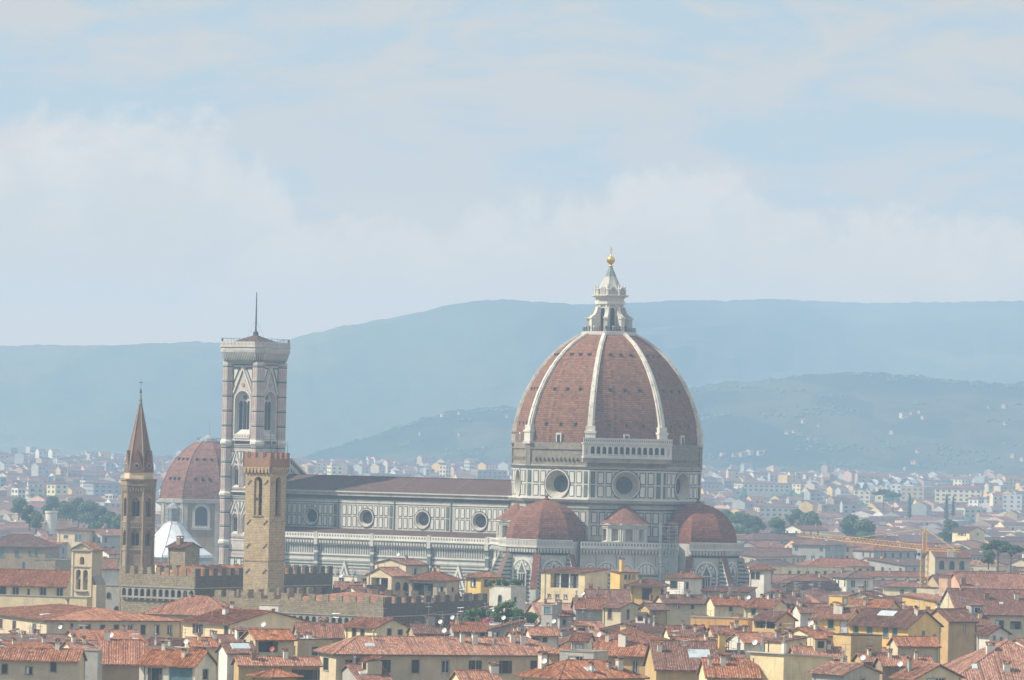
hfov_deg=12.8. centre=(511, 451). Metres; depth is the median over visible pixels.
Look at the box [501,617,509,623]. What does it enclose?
shrub
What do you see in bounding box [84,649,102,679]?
town house
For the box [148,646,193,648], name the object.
town house
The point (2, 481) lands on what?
apartment building
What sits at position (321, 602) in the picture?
crenellated palace
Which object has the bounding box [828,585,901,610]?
town house
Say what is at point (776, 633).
town house
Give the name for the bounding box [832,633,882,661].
town house
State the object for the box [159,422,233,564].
domed chapel
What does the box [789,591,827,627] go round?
town house
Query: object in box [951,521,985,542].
town house
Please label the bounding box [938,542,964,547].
town house
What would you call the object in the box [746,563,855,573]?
town house
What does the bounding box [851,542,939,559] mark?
town house
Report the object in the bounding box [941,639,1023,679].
town house
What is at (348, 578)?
town house
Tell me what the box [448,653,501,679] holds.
town house
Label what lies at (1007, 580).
town house
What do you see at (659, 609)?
town house
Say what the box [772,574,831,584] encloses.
town house
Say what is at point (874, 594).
town house
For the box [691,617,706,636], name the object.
town house
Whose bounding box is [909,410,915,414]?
villa
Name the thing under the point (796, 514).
tree
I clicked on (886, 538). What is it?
town house
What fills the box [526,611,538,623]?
shrub
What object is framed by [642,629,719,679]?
town house
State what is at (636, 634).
town house
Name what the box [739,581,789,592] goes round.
town house
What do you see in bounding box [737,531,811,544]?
town house
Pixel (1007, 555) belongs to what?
town house
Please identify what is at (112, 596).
town house
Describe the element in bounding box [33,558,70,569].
town house
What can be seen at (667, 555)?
scaffold
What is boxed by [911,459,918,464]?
villa
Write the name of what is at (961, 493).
apartment building
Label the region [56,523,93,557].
town house
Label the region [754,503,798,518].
apartment building
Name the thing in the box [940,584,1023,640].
town house
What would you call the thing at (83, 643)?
town house
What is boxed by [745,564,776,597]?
town house
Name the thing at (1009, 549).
umbrella pine
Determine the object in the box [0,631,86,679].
town house
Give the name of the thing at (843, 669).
town house
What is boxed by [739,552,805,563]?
town house
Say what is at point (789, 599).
town house
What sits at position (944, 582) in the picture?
town house
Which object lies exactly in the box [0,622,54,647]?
town house
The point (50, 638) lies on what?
town house
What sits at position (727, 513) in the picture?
tree
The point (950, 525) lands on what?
tree
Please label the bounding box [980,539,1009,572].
umbrella pine
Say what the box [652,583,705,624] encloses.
town house
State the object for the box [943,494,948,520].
cypress
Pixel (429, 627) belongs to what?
town house
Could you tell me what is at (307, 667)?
town house
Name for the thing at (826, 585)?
town house
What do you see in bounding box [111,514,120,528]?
tree
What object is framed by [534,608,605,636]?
town house
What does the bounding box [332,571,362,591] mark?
town house
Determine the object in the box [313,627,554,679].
town house
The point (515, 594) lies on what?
town house
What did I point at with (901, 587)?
town house
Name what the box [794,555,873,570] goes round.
town house
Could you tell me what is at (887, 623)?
town house
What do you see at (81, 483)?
apartment building
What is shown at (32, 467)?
distant city
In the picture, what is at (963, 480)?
apartment building
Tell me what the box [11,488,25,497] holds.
apartment building
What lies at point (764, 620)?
town house
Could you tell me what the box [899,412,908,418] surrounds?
villa
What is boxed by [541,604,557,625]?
town house
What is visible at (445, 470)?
apartment building
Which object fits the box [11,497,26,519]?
tree
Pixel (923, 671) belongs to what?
town house
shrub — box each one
[461,615,471,620]
[465,608,478,620]
[476,607,487,620]
[486,579,495,585]
[486,610,498,620]
[493,604,504,623]
[495,578,501,585]
[499,599,515,616]
[501,579,509,585]
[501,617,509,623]
[510,578,518,585]
[510,608,523,620]
[516,579,524,585]
[520,612,530,623]
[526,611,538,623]
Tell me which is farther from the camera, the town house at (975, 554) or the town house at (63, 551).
the town house at (975, 554)
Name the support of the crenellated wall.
on the ground
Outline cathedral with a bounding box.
[284,247,749,602]
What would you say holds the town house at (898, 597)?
on the ground
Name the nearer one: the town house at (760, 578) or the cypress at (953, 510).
the town house at (760, 578)
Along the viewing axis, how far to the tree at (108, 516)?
1978.61 m
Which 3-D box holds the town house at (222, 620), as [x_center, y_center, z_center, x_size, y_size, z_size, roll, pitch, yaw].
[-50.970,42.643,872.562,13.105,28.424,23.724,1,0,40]
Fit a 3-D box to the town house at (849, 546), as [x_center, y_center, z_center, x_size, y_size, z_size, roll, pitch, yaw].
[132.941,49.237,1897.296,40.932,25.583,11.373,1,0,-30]
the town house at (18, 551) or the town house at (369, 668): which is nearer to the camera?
the town house at (369, 668)
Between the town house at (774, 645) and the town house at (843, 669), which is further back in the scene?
the town house at (774, 645)
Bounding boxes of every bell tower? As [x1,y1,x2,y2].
[119,382,157,610]
[218,292,290,564]
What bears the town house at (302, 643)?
on the ground
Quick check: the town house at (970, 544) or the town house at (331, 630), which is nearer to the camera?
the town house at (331, 630)
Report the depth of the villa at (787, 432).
5112.40 m
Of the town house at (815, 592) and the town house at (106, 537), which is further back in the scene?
the town house at (106, 537)
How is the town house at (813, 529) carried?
on the ground
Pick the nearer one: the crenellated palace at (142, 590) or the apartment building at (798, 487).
the crenellated palace at (142, 590)
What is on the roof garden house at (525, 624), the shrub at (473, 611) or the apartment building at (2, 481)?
the shrub at (473, 611)
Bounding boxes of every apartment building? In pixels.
[0,477,5,487]
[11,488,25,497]
[26,487,44,499]
[45,480,68,495]
[80,480,93,487]
[82,480,120,497]
[105,493,116,498]
[327,465,342,474]
[364,473,410,476]
[439,465,450,477]
[464,461,473,472]
[471,469,506,479]
[733,481,789,493]
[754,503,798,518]
[792,480,806,493]
[853,483,874,504]
[866,479,890,501]
[885,477,917,492]
[900,486,932,500]
[934,485,983,503]
[949,476,972,485]
[956,508,986,519]
[967,496,984,505]
[1002,494,1023,511]
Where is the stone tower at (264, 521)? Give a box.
[243,434,289,594]
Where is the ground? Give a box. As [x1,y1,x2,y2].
[747,494,884,520]
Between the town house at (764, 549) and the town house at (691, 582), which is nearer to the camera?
the town house at (691, 582)
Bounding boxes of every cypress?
[907,494,911,519]
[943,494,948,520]
[951,496,954,515]
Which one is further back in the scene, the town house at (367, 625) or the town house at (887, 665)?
the town house at (367, 625)
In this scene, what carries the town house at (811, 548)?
on the ground
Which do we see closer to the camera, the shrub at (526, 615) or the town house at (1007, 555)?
the shrub at (526, 615)
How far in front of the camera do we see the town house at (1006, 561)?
1807.27 m
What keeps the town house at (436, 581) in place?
on the ground
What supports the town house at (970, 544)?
on the ground
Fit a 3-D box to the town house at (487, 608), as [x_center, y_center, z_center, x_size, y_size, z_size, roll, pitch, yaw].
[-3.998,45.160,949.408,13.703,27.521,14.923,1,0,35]
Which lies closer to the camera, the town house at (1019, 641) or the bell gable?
the town house at (1019, 641)
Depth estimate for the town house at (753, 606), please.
943.04 m
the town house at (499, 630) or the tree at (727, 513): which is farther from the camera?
the tree at (727, 513)
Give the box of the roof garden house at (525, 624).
[489,622,533,628]
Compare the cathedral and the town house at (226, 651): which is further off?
the cathedral
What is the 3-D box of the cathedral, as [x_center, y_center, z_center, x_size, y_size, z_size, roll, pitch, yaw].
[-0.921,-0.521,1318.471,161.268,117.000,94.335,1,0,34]
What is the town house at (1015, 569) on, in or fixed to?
on the ground
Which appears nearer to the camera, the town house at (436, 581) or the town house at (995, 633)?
the town house at (995, 633)
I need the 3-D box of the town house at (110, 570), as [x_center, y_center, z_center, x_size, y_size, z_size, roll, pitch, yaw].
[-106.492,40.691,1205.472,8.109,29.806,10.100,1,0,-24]
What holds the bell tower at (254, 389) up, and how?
on the ground
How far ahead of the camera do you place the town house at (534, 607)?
1017.81 m
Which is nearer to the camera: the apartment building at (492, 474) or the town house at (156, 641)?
the town house at (156, 641)
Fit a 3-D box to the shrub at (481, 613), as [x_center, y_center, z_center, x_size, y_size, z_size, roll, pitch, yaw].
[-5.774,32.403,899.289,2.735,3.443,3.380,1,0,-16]
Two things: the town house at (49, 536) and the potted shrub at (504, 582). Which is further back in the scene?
the town house at (49, 536)
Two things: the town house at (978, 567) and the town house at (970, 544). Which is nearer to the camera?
the town house at (978, 567)
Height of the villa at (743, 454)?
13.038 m
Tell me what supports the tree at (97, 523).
on the ground
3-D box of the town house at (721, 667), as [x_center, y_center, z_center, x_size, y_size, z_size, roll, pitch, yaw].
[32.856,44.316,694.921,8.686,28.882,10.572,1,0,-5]
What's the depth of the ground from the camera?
3852.72 m
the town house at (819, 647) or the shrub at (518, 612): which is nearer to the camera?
the town house at (819, 647)
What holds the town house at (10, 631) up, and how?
on the ground
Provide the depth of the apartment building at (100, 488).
3285.48 m
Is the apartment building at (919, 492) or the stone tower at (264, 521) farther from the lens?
the apartment building at (919, 492)
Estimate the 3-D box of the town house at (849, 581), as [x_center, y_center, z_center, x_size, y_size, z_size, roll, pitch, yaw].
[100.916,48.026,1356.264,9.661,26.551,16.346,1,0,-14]
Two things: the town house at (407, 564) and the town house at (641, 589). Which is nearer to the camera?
the town house at (641, 589)
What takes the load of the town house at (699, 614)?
on the ground
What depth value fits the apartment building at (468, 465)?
4102.19 m
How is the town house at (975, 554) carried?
on the ground
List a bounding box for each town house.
[0,532,61,568]
[0,562,70,595]
[0,594,91,606]
[0,598,182,638]
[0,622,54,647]
[0,623,70,644]
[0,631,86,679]
[8,625,50,633]
[32,529,44,535]
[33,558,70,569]
[37,531,56,539]
[46,539,66,557]
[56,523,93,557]
[60,625,99,649]
[65,620,142,643]
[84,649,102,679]
[91,528,119,551]
[100,627,147,679]
[102,549,119,583]
[103,548,119,557]
[105,584,118,610]
[136,637,217,679]
[141,586,241,619]
[148,628,185,646]
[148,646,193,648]
[154,561,167,571]
[165,536,202,568]
[179,600,311,637]
[181,622,219,679]
[214,642,258,679]
[217,625,258,641]
[230,646,322,679]
[239,622,297,655]
[245,668,303,679]
[259,604,282,612]
[292,613,344,643]
[294,631,332,655]
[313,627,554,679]
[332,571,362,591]
[333,575,366,582]
[340,653,393,679]
[341,578,387,594]
[343,605,408,639]
[364,559,412,594]
[372,553,431,575]
[405,565,462,597]
[406,606,450,635]
[448,607,489,635]
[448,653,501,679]
[462,571,505,603]
[475,605,526,622]
[485,615,526,636]
[489,585,526,618]
[503,616,524,636]
[513,651,649,679]
[523,619,560,647]
[525,599,571,624]
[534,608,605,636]
[539,566,610,602]
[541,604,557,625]
[544,630,646,674]
[555,599,575,629]
[558,621,594,646]
[559,649,609,660]
[568,625,595,649]
[570,590,606,621]
[582,583,630,602]
[594,623,669,645]
[599,609,664,636]
[600,600,640,626]
[609,557,639,590]
[624,577,672,603]
[637,603,669,624]
[639,589,678,604]
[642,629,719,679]
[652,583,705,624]
[661,569,706,593]
[662,612,694,639]
[670,629,693,639]
[672,624,728,649]
[689,610,713,615]
[690,612,752,629]
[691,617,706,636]
[696,648,761,679]
[700,585,757,600]
[704,584,745,616]
[706,614,751,648]
[718,632,746,657]
[725,625,766,657]
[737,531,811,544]
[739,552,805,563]
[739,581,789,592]
[741,588,789,631]
[743,538,784,547]
[743,546,791,553]
[745,559,795,565]
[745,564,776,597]
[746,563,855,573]
[747,635,836,679]
[750,599,798,632]
[759,581,819,602]
[759,623,789,651]
[763,583,807,614]
[764,622,809,652]
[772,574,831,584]
[777,568,837,585]
[779,618,834,645]
[782,581,840,592]
[784,539,874,557]
[785,522,828,537]
[787,631,844,661]
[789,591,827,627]
[790,535,846,560]
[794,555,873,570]
[797,585,830,598]
[807,644,883,679]
[810,601,858,632]
[815,585,861,602]
[825,605,860,611]
[828,568,875,591]
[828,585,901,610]
[828,595,849,604]
[830,568,924,579]
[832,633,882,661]
[840,628,887,651]
[844,533,898,542]
[846,600,943,662]
[848,580,903,606]
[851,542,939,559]
[851,638,887,667]
[862,557,924,561]
[868,558,924,570]
[872,648,933,679]
[873,580,923,592]
[880,573,929,595]
[885,589,901,607]
[886,635,941,662]
[888,656,965,679]
[896,539,951,544]
[900,587,943,609]
[916,587,938,595]
[922,568,1011,582]
[924,547,971,576]
[924,566,958,586]
[930,595,979,663]
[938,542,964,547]
[938,577,951,595]
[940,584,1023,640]
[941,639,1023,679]
[948,539,989,550]
[950,567,1023,588]
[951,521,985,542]
[960,596,993,650]
[967,549,996,560]
[970,560,1005,564]
[970,563,1012,572]
[973,625,1011,649]
[985,537,1023,544]
[985,549,1021,557]
[993,555,1019,564]
[1007,541,1023,552]
[1007,558,1023,566]
[1011,638,1023,646]
[1013,567,1023,572]
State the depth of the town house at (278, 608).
901.03 m
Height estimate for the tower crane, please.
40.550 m
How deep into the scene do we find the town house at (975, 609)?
952.29 m
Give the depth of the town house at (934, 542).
2079.86 m
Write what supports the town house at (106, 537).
on the ground
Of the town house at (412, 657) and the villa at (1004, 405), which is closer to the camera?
the town house at (412, 657)
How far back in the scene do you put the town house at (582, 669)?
678.10 m
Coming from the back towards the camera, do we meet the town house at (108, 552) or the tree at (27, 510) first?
the tree at (27, 510)
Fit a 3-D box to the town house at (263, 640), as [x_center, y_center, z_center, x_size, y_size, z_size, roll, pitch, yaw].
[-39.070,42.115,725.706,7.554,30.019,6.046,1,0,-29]
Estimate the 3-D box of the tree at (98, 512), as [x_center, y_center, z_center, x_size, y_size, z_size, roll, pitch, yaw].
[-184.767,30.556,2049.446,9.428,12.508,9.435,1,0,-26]
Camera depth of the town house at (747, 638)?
816.91 m
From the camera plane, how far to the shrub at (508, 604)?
898.09 m
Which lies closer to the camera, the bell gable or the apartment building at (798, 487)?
the bell gable
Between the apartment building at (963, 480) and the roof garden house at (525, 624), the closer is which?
the roof garden house at (525, 624)
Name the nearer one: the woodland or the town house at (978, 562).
the town house at (978, 562)
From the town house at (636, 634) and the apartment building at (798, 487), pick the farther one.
the apartment building at (798, 487)
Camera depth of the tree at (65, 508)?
2148.00 m
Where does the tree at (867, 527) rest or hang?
on the ground
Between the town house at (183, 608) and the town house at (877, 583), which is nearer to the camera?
the town house at (183, 608)
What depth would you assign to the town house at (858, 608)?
917.23 m
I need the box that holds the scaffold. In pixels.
[658,522,678,580]
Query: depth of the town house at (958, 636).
869.77 m
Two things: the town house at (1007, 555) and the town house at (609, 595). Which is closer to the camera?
the town house at (609, 595)
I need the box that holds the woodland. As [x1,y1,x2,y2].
[44,372,1023,522]
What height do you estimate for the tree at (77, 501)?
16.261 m
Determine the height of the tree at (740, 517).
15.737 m
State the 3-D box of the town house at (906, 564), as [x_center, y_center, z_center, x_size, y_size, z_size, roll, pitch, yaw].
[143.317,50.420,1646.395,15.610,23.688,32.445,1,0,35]
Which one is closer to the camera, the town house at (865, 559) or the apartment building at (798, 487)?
the town house at (865, 559)
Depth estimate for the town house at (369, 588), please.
1003.81 m
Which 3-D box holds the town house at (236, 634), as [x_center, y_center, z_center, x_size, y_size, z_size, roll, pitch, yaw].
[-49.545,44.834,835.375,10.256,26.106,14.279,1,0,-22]
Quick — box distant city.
[0,447,1023,539]
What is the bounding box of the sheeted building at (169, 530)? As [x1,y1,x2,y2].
[154,499,213,565]
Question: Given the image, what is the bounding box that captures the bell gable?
[69,542,105,608]
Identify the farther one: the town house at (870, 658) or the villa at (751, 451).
the villa at (751, 451)
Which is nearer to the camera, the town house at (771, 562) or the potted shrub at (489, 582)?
the potted shrub at (489, 582)
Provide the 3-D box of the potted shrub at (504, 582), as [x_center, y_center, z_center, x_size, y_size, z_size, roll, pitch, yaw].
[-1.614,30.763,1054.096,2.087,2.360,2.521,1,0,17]
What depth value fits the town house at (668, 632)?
863.89 m
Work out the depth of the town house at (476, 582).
1076.89 m
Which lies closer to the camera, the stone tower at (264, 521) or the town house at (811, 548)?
the stone tower at (264, 521)
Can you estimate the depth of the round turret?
1897.82 m
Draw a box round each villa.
[738,451,748,456]
[745,449,753,454]
[756,450,763,455]
[784,430,791,434]
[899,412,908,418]
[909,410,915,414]
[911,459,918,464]
[1001,403,1007,408]
[1010,452,1016,457]
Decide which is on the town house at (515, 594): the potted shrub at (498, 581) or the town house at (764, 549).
the potted shrub at (498, 581)
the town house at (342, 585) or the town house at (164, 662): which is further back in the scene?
the town house at (342, 585)
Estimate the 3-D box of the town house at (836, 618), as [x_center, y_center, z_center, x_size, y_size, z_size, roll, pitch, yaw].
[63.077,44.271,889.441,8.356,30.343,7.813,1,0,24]
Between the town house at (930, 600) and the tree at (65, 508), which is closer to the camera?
the town house at (930, 600)
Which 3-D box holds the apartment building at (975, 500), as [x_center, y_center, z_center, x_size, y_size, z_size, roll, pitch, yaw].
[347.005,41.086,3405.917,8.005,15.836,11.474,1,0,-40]
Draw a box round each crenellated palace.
[119,564,332,613]
[213,587,486,639]
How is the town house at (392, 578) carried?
on the ground
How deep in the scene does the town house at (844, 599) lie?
926.15 m
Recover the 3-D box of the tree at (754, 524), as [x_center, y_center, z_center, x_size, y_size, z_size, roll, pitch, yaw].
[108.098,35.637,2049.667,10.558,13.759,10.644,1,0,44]
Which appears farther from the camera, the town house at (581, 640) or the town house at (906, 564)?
the town house at (906, 564)
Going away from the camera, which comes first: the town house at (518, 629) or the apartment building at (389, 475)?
the town house at (518, 629)
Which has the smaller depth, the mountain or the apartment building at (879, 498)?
the apartment building at (879, 498)
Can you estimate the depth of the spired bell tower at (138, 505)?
1017.76 m
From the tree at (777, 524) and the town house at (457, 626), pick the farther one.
the tree at (777, 524)
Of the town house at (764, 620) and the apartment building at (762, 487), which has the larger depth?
the apartment building at (762, 487)
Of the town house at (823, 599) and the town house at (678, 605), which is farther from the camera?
the town house at (823, 599)
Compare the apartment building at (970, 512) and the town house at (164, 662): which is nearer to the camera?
the town house at (164, 662)
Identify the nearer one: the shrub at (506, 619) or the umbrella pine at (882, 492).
the shrub at (506, 619)
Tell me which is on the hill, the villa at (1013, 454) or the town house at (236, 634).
the villa at (1013, 454)
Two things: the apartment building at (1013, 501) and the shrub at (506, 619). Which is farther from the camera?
the apartment building at (1013, 501)
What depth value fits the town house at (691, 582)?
1082.42 m
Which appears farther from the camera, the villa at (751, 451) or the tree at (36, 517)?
the villa at (751, 451)
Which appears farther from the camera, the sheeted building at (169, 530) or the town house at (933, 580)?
the sheeted building at (169, 530)
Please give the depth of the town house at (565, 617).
930.47 m
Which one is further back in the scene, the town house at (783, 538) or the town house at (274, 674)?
the town house at (783, 538)
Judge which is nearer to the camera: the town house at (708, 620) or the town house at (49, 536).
the town house at (708, 620)
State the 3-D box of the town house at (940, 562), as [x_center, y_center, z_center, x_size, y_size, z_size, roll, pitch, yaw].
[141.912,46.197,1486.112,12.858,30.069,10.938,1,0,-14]
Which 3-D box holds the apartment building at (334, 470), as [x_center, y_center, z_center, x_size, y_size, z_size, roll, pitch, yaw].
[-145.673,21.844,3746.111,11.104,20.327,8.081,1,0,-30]
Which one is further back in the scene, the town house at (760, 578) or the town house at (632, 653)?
the town house at (760, 578)
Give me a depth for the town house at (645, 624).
948.44 m
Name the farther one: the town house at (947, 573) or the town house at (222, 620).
the town house at (947, 573)
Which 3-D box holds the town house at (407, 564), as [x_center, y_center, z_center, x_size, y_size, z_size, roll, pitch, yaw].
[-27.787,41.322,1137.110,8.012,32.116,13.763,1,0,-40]
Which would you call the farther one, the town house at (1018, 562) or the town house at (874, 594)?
the town house at (1018, 562)
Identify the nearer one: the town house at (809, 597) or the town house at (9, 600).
the town house at (9, 600)
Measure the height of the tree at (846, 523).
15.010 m
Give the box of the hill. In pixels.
[307,372,1023,475]
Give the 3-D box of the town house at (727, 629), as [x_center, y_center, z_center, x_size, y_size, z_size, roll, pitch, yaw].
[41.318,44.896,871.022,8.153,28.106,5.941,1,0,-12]
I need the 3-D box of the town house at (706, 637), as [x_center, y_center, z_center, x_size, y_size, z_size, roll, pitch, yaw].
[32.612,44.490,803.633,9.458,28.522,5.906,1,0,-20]
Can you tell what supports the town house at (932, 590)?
on the ground
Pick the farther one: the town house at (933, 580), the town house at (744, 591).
the town house at (933, 580)
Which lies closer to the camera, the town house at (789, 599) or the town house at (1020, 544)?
the town house at (789, 599)
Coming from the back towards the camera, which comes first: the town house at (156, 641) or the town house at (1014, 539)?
the town house at (1014, 539)
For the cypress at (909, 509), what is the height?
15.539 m
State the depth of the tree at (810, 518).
2146.97 m
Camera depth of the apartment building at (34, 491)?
3021.86 m
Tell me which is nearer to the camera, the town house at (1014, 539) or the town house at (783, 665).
the town house at (783, 665)
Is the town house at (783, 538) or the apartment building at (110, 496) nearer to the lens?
the town house at (783, 538)
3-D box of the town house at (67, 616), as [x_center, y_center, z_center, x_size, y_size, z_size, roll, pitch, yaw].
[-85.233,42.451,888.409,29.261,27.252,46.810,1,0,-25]
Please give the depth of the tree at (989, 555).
1389.14 m
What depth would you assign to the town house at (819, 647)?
744.27 m
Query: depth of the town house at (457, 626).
873.76 m
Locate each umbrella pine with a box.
[872,489,889,511]
[884,491,901,512]
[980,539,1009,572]
[997,544,1023,572]
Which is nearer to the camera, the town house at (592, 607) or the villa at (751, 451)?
the town house at (592, 607)
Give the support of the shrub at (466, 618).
on the roof garden house at (525, 624)
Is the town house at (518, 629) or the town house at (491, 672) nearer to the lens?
the town house at (491, 672)
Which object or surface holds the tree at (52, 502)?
on the ground
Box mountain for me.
[0,299,1023,457]
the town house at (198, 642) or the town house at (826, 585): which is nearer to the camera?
the town house at (198, 642)
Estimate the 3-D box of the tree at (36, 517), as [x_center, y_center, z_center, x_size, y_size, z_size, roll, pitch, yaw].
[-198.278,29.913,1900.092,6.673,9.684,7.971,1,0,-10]
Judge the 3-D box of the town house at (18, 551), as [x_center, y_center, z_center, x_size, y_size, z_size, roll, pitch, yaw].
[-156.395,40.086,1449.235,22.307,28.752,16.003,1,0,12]
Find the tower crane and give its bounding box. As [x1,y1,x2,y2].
[797,528,959,586]
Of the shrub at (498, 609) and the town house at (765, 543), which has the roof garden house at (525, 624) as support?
the shrub at (498, 609)
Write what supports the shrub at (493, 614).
on the roof garden house at (525, 624)
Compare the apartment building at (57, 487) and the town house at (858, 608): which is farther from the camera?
the apartment building at (57, 487)
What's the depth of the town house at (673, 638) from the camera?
782.51 m
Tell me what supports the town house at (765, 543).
on the ground
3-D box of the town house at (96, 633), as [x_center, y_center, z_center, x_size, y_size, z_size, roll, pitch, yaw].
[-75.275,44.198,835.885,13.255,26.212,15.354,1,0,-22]
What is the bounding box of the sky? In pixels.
[0,0,1023,345]
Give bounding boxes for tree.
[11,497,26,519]
[20,505,37,530]
[29,511,44,534]
[41,496,60,520]
[57,500,76,521]
[71,497,84,526]
[77,500,100,525]
[87,519,102,528]
[90,505,107,525]
[101,511,116,527]
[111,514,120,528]
[721,509,732,521]
[729,511,749,533]
[743,515,766,534]
[767,517,785,533]
[785,508,802,524]
[800,511,821,524]
[839,514,862,535]
[853,519,875,539]
[937,519,958,542]
[981,549,995,569]
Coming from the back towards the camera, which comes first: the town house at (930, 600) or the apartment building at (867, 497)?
the apartment building at (867, 497)
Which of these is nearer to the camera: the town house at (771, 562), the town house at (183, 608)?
the town house at (183, 608)
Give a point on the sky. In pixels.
(166, 165)
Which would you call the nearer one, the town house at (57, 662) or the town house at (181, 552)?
the town house at (57, 662)
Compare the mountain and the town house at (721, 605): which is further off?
the mountain
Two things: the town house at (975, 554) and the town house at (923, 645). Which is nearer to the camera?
the town house at (923, 645)
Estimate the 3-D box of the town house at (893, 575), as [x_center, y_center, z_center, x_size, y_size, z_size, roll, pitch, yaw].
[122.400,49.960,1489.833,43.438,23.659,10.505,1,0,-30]
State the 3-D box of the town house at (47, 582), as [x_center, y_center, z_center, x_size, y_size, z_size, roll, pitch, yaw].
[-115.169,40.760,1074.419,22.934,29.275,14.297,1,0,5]
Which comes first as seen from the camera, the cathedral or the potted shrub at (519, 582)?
the potted shrub at (519, 582)
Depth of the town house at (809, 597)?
1057.56 m
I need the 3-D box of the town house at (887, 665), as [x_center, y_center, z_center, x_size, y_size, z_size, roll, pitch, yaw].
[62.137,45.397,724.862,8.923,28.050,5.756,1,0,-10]
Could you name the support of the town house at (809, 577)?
on the ground
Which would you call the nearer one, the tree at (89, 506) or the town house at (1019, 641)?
the town house at (1019, 641)
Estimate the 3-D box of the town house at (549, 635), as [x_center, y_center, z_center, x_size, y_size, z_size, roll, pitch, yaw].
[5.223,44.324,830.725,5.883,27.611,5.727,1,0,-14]
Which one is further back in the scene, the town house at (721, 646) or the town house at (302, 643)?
the town house at (302, 643)
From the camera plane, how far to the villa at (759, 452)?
4992.28 m
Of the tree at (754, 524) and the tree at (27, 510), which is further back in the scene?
the tree at (754, 524)
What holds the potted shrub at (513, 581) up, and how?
on the town house at (515, 594)
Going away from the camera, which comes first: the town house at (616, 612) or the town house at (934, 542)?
the town house at (616, 612)
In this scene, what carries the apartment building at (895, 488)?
on the ground
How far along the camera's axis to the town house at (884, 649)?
834.08 m
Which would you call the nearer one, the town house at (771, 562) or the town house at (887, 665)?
the town house at (887, 665)
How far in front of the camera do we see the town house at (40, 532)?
2008.64 m
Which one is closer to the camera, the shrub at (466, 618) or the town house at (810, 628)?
the town house at (810, 628)
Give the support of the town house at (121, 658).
on the ground
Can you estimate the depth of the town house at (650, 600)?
1013.48 m
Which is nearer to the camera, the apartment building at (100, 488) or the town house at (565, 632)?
the town house at (565, 632)
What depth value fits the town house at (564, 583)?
1064.48 m
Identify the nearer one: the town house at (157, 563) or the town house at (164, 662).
the town house at (164, 662)
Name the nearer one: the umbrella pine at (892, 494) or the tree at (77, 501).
the tree at (77, 501)
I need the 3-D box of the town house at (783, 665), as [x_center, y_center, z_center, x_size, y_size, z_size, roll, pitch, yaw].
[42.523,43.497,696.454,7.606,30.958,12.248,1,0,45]
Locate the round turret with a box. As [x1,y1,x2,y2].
[45,511,57,534]
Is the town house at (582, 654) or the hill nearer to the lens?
the town house at (582, 654)
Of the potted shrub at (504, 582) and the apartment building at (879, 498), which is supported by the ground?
the apartment building at (879, 498)
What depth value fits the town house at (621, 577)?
1086.34 m

